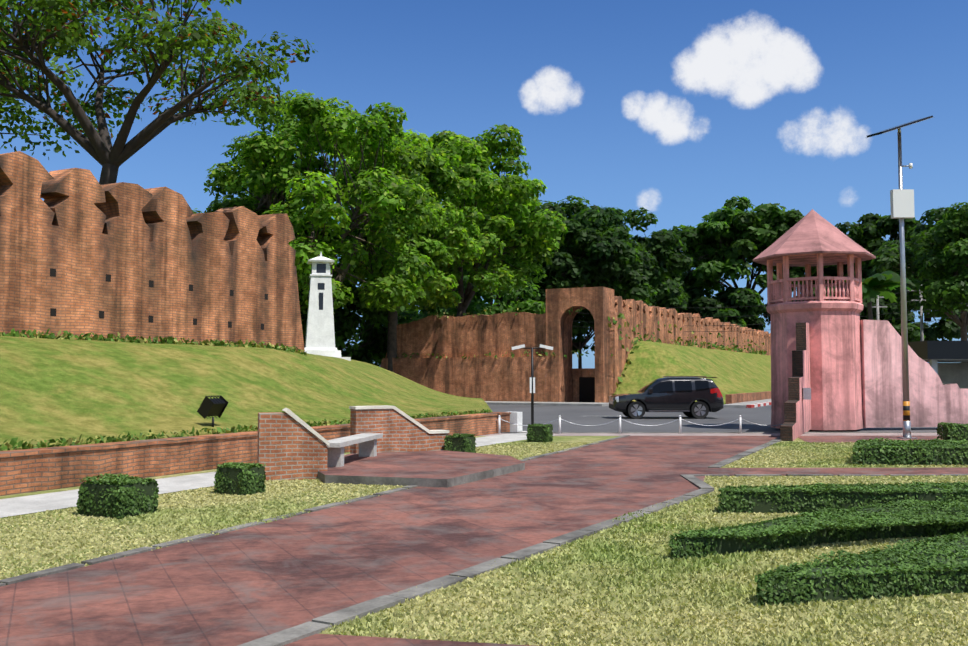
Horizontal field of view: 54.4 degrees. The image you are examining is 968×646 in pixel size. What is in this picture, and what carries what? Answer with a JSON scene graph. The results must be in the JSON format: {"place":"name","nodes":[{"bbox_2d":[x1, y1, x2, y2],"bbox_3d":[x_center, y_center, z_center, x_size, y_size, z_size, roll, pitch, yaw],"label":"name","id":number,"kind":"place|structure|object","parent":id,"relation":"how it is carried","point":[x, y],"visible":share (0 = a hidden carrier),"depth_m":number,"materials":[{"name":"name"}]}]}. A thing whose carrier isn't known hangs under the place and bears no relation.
{"place":"outdoors","nodes":[
{"label":"outdoors","id":0,"kind":"place"},
{"bbox_2d":[0,1,79,159],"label":"almond tree","id":1,"kind":"object","parent":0,"point":[16,109],"depth_m":37.17,"materials":[{"name":"green plant"}]},
{"bbox_2d":[0,0,317,184],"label":"almond tree","id":2,"kind":"object","parent":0,"point":[201,37],"depth_m":31.90,"materials":[{"name":"green plant"}]},
{"bbox_2d":[0,336,491,450],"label":"berm","id":3,"kind":"structure","parent":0,"point":[55,389],"depth_m":22.32,"materials":[{"name":"green plant"}]},
{"bbox_2d":[0,151,304,351],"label":"city wall","id":4,"kind":"structure","parent":3,"relation":"on","point":[84,251],"depth_m":26.52,"materials":[{"name":"brick"}]},
{"bbox_2d":[0,328,306,354],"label":"weeds","id":5,"kind":"object","parent":3,"relation":"on","point":[128,338],"visible":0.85,"depth_m":26.56,"materials":[{"name":"green plant"}]},
{"bbox_2d":[197,395,228,426],"bbox_3d":[-5.623,1.861,19.512,0.446,0.714,0.452,-2,-4,26],"label":"floodlight","id":6,"kind":"object","parent":3,"relation":"on","point":[215,407],"visible":0.98,"depth_m":19.40,"materials":[{"name":"black metal"}]},
{"bbox_2d":[0,409,490,450],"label":"plants","id":7,"kind":"object","parent":3,"relation":"on","point":[52,442],"visible":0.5,"depth_m":17.05,"materials":[{"name":"green plant"}]},
{"bbox_2d":[304,252,350,360],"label":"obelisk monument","id":8,"kind":"object","parent":3,"relation":"on","point":[320,336],"visible":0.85,"depth_m":44.38,"materials":[{"name":"white paint"}]},
{"bbox_2d":[0,431,526,517],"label":"sidewalk","id":9,"kind":"structure","parent":0,"point":[33,503],"depth_m":14.15,"materials":[{"name":"concrete"}]},
{"bbox_2d":[510,412,521,431],"bbox_3d":[0.936,3.140,29.935,0.450,0.620,0.400,-2,-4,26],"label":"utility box","id":10,"kind":"object","parent":9,"relation":"on","point":[515,417],"visible":0.71,"depth_m":29.73,"materials":[{"name":"white paint"}]},
{"bbox_2d":[511,344,552,424],"bbox_3d":[1.449,1.995,28.200,1.252,2.710,0.220,0,-3,-1],"label":"garden light","id":11,"kind":"object","parent":9,"relation":"on","point":[532,382],"visible":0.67,"depth_m":28.17,"materials":[{"name":"black metal"}]},
{"bbox_2d":[0,436,779,645],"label":"path","id":12,"kind":"structure","parent":0,"point":[240,586],"depth_m":9.22,"materials":[{"name":"red tile"}]},
{"bbox_2d":[284,634,532,645],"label":"branch path","id":13,"kind":"structure","parent":0,"point":[328,640],"depth_m":6.18,"materials":[{"name":"red tile"}]},
{"bbox_2d":[0,436,967,645],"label":"park lawn","id":14,"kind":"structure","parent":0,"point":[564,439],"depth_m":8.54,"materials":[{"name":"green plant"}]},
{"bbox_2d":[76,473,158,518],"bbox_3d":[-4.637,2.197,11.996,0.786,0.521,0.756,-2,-4,26],"label":"shrub","id":15,"kind":"object","parent":14,"relation":"on","point":[120,480],"depth_m":11.76,"materials":[{"name":"green plant"}]},
{"bbox_2d":[213,462,265,494],"bbox_3d":[-3.654,2.331,14.131,0.599,0.498,0.601,-2,-4,30],"label":"shrub","id":16,"kind":"object","parent":14,"relation":"on","point":[238,465],"depth_m":13.96,"materials":[{"name":"green plant"}]},
{"bbox_2d":[0,412,510,495],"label":"retaining wall","id":17,"kind":"structure","parent":14,"relation":"on","point":[35,470],"depth_m":16.33,"materials":[{"name":"brick"}]},
{"bbox_2d":[257,408,329,480],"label":"brick wall","id":18,"kind":"structure","parent":14,"relation":"on","point":[290,446],"depth_m":15.92,"materials":[{"name":"brown brick"}]},
{"bbox_2d":[0,435,629,586],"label":"path kerb","id":19,"kind":"structure","parent":14,"relation":"on","point":[32,575],"depth_m":9.90,"materials":[{"name":"concrete"}]},
{"bbox_2d":[349,405,448,453],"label":"brick wing wall","id":20,"kind":"structure","parent":14,"relation":"on","point":[400,430],"depth_m":20.09,"materials":[{"name":"brown brick"}]},
{"bbox_2d":[318,450,524,487],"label":"paved platform","id":21,"kind":"structure","parent":14,"relation":"on","point":[443,468],"depth_m":16.47,"materials":[{"name":"concrete"}]},
{"bbox_2d":[324,433,382,466],"bbox_3d":[-2.521,2.420,17.950,0.440,0.460,2.844,-1,-3,9],"label":"concrete bench","id":22,"kind":"object","parent":21,"relation":"on","point":[367,442],"visible":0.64,"depth_m":17.57,"materials":[{"name":"grey concrete"}]},
{"bbox_2d":[443,433,476,452],"bbox_3d":[-0.526,2.680,20.619,0.572,0.526,0.594,-2,-4,29],"label":"shrub","id":23,"kind":"object","parent":14,"relation":"on","point":[468,447],"depth_m":20.44,"materials":[{"name":"green plant"}]},
{"bbox_2d":[238,475,713,645],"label":"path kerb","id":24,"kind":"structure","parent":14,"relation":"on","point":[306,629],"depth_m":7.89,"materials":[{"name":"concrete"}]},
{"bbox_2d":[526,423,552,442],"bbox_3d":[1.511,2.958,25.291,0.612,0.505,0.601,-2,-4,26],"label":"shrub","id":25,"kind":"object","parent":14,"relation":"on","point":[547,433],"depth_m":25.08,"materials":[{"name":"green plant"}]},
{"bbox_2d":[708,437,781,467],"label":"path kerb","id":26,"kind":"structure","parent":14,"relation":"on","point":[720,464],"depth_m":20.75,"materials":[{"name":"concrete"}]},
{"bbox_2d":[780,322,810,440],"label":"stepped buttress","id":27,"kind":"structure","parent":14,"relation":"on","point":[796,424],"depth_m":28.94,"materials":[{"name":"pink paint"}]},
{"bbox_2d":[668,498,967,558],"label":"hedge","id":28,"kind":"object","parent":14,"relation":"on","point":[851,522],"depth_m":9.89,"materials":[{"name":"green plant"}]},
{"bbox_2d":[683,474,967,476],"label":"cross kerb","id":29,"kind":"structure","parent":14,"relation":"on","point":[743,475],"depth_m":16.52,"materials":[{"name":"concrete"}]},
{"bbox_2d":[717,481,967,512],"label":"hedge","id":30,"kind":"object","parent":14,"relation":"on","point":[839,488],"depth_m":12.05,"materials":[{"name":"green plant"}]},
{"bbox_2d":[754,531,967,605],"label":"hedge","id":31,"kind":"object","parent":14,"relation":"on","point":[871,556],"depth_m":7.52,"materials":[{"name":"green plant"}]},
{"bbox_2d":[867,115,932,438],"bbox_3d":[11.914,-1.339,26.744,1.532,9.242,1.051,0,-3,-1],"label":"solar street light","id":32,"kind":"object","parent":14,"relation":"on","point":[901,203],"visible":1,"depth_m":26.68,"materials":[{"name":"metal"}]},
{"bbox_2d":[852,438,967,464],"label":"hedge","id":33,"kind":"object","parent":14,"relation":"on","point":[860,445],"depth_m":18.57,"materials":[{"name":"green plant"}]},
{"bbox_2d":[936,422,967,440],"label":"hedge","id":34,"kind":"object","parent":14,"relation":"on","point":[940,431],"depth_m":24.91,"materials":[{"name":"green plant"}]},
{"bbox_2d":[0,0,967,367],"label":"sky","id":35,"kind":"structure","parent":0,"point":[675,110],"materials":[{"name":"blue"}]},
{"bbox_2d":[485,401,608,405],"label":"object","id":36,"kind":"structure","parent":0,"point":[547,403],"depth_m":60.98,"materials":[{"name":"concrete"}]},
{"bbox_2d":[499,195,657,304],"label":"tree","id":37,"kind":"object","parent":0,"point":[613,245],"depth_m":103.08,"materials":[{"name":"green plant"}]},
{"bbox_2d":[614,341,770,403],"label":"grassy slope","id":38,"kind":"structure","parent":0,"point":[733,372],"depth_m":68.91,"materials":[{"name":"green plant"}]},
{"bbox_2d":[608,313,766,394],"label":"wall weeds","id":39,"kind":"object","parent":38,"relation":"on","point":[695,344],"depth_m":78.76,"materials":[{"name":"green plant"}]},
{"bbox_2d":[606,296,770,402],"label":"city wall","id":40,"kind":"structure","parent":38,"relation":"on","point":[634,312],"depth_m":76.45,"materials":[{"name":"brick"}]},
{"bbox_2d":[481,433,942,435],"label":"sidewalk","id":41,"kind":"structure","parent":0,"point":[741,434],"depth_m":28.31,"materials":[{"name":"grey concrete"}]},
{"bbox_2d":[496,415,781,433],"bbox_3d":[4.169,3.107,28.828,11.190,0.560,0.090,0,-3,-1],"label":"bollard chain","id":42,"kind":"object","parent":41,"relation":"on","point":[499,419],"visible":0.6,"depth_m":28.82,"materials":[{"name":"white metal"}]},
{"bbox_2d":[488,405,942,431],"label":"road","id":43,"kind":"structure","parent":0,"point":[598,415],"depth_m":39.95,"materials":[{"name":"grey asphalt"}]},
{"bbox_2d":[206,89,445,314],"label":"bright tree","id":44,"kind":"object","parent":43,"relation":"on","point":[408,208],"depth_m":55.48,"materials":[{"name":"green plant"}]},
{"bbox_2d":[302,283,404,366],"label":"tree","id":45,"kind":"object","parent":43,"relation":"on","point":[346,315],"depth_m":71.20,"materials":[{"name":"green plant"}]},
{"bbox_2d":[380,312,545,401],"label":"brick wall","id":46,"kind":"structure","parent":43,"relation":"on","point":[500,377],"depth_m":66.55,"materials":[{"name":"brown brick"}]},
{"bbox_2d":[396,307,588,359],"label":"weeds","id":47,"kind":"object","parent":46,"relation":"attached to","point":[512,354],"visible":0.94,"depth_m":65.93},
{"bbox_2d":[404,124,567,316],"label":"bright tree","id":48,"kind":"object","parent":43,"relation":"on","point":[515,188],"depth_m":77.32,"materials":[{"name":"green plant"}]},
{"bbox_2d":[498,285,652,367],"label":"tree","id":49,"kind":"object","parent":43,"relation":"on","point":[579,330],"depth_m":119.91,"materials":[{"name":"green plant"}]},
{"bbox_2d":[546,287,614,402],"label":"arched gateway","id":50,"kind":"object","parent":43,"relation":"on","point":[566,381],"depth_m":63.74,"materials":[{"name":"brown brick"}]},
{"bbox_2d":[568,204,692,312],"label":"tree","id":51,"kind":"object","parent":43,"relation":"on","point":[665,244],"depth_m":128.55,"materials":[{"name":"green plant"}]},
{"bbox_2d":[609,376,723,418],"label":"black suv","id":52,"kind":"object","parent":43,"relation":"on","point":[683,394],"visible":1,"depth_m":41.46,"materials":[{"name":"black paint"}]},
{"bbox_2d":[649,285,796,330],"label":"tree","id":53,"kind":"object","parent":43,"relation":"on","point":[734,301],"depth_m":140.45,"materials":[{"name":"green plant"}]},
{"bbox_2d":[724,399,770,407],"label":"sidewalk kerb","id":54,"kind":"structure","parent":43,"relation":"on","point":[756,403],"depth_m":58.20,"materials":[{"name":"concrete"}]},
{"bbox_2d":[725,391,770,403],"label":"retaining wall","id":55,"kind":"structure","parent":43,"relation":"on","point":[739,397],"depth_m":64.23,"materials":[{"name":"brick"}]},
{"bbox_2d":[753,209,875,429],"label":"watch tower","id":56,"kind":"structure","parent":43,"relation":"on","point":[812,237],"depth_m":32.00,"materials":[{"name":"pink paint"}]},
{"bbox_2d":[802,388,810,399],"bbox_3d":[9.778,2.148,28.603,0.240,0.350,0.240,0,-3,-1],"label":"tower meter box","id":57,"kind":"object","parent":56,"relation":"attached to","point":[806,393],"visible":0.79,"depth_m":28.48,"materials":[{"name":"grey metal"}]},
{"bbox_2d":[825,270,916,319],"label":"palm","id":58,"kind":"object","parent":43,"relation":"on","point":[874,286],"depth_m":51.77,"materials":[{"name":"green plant"}]},
{"bbox_2d":[795,277,967,341],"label":"tree","id":59,"kind":"object","parent":43,"relation":"on","point":[948,328],"depth_m":134.61,"materials":[{"name":"green plant"}]},
{"bbox_2d":[860,320,967,427],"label":"tower wall","id":60,"kind":"structure","parent":43,"relation":"on","point":[935,401],"depth_m":32.85,"materials":[{"name":"pink paint"}]},
{"bbox_2d":[908,341,967,387],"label":"building","id":61,"kind":"structure","parent":43,"relation":"on","point":[932,353],"depth_m":69.36,"materials":[{"name":"black"}]},
{"bbox_2d":[663,196,834,296],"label":"tree","id":62,"kind":"object","parent":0,"point":[747,225],"depth_m":144.59,"materials":[{"name":"green plant"}]},
{"bbox_2d":[573,290,966,340],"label":"trees","id":63,"kind":"object","parent":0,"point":[877,306],"visible":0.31,"depth_m":78.47,"materials":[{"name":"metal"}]},
{"bbox_2d":[706,467,967,475],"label":"cross path","id":64,"kind":"structure","parent":0,"point":[883,471],"depth_m":17.29,"materials":[{"name":"red brick"}]},
{"bbox_2d":[798,436,942,442],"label":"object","id":65,"kind":"structure","parent":0,"point":[836,439],"depth_m":26.47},
{"bbox_2d":[811,213,949,307],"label":"tree","id":66,"kind":"object","parent":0,"point":[876,227],"depth_m":148.33,"materials":[{"name":"green plant"}]},
{"label":"ground","id":67,"kind":"structure","parent":0,"visible":0},
{"bbox_2d":[192,159,351,335],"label":"bright tree","id":68,"kind":"object","parent":67,"relation":"on","point":[218,189],"depth_m":61.71,"materials":[{"name":"green plant"}]},
{"bbox_2d":[326,124,484,371],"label":"bright tree","id":69,"kind":"object","parent":67,"relation":"on","point":[451,250],"depth_m":67.67,"materials":[{"name":"green plant"}]},
{"bbox_2d":[355,275,545,365],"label":"tree","id":70,"kind":"object","parent":67,"relation":"on","point":[477,304],"depth_m":91.07,"materials":[{"name":"green plant"}]},
{"bbox_2d":[412,198,582,306],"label":"tree","id":71,"kind":"object","parent":67,"relation":"on","point":[465,272],"depth_m":109.75,"materials":[{"name":"green plant"}]},
{"bbox_2d":[656,270,688,287],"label":"tree","id":72,"kind":"object","parent":67,"relation":"on","point":[676,278],"visible":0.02,"depth_m":167.09,"materials":[{"name":"green plant"}]},
{"bbox_2d":[501,432,936,432],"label":"road kerb","id":73,"kind":"structure","parent":67,"relation":"on","point":[723,432],"depth_m":29.05,"materials":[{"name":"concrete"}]},
{"bbox_2d":[870,207,967,362],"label":"tree","id":74,"kind":"object","parent":67,"relation":"on","point":[887,258],"depth_m":95.32,"materials":[{"name":"green plant"}]},
{"bbox_2d":[907,202,967,321],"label":"tree","id":75,"kind":"object","parent":67,"relation":"on","point":[939,267],"depth_m":67.79,"materials":[{"name":"green plant"}]}
]}

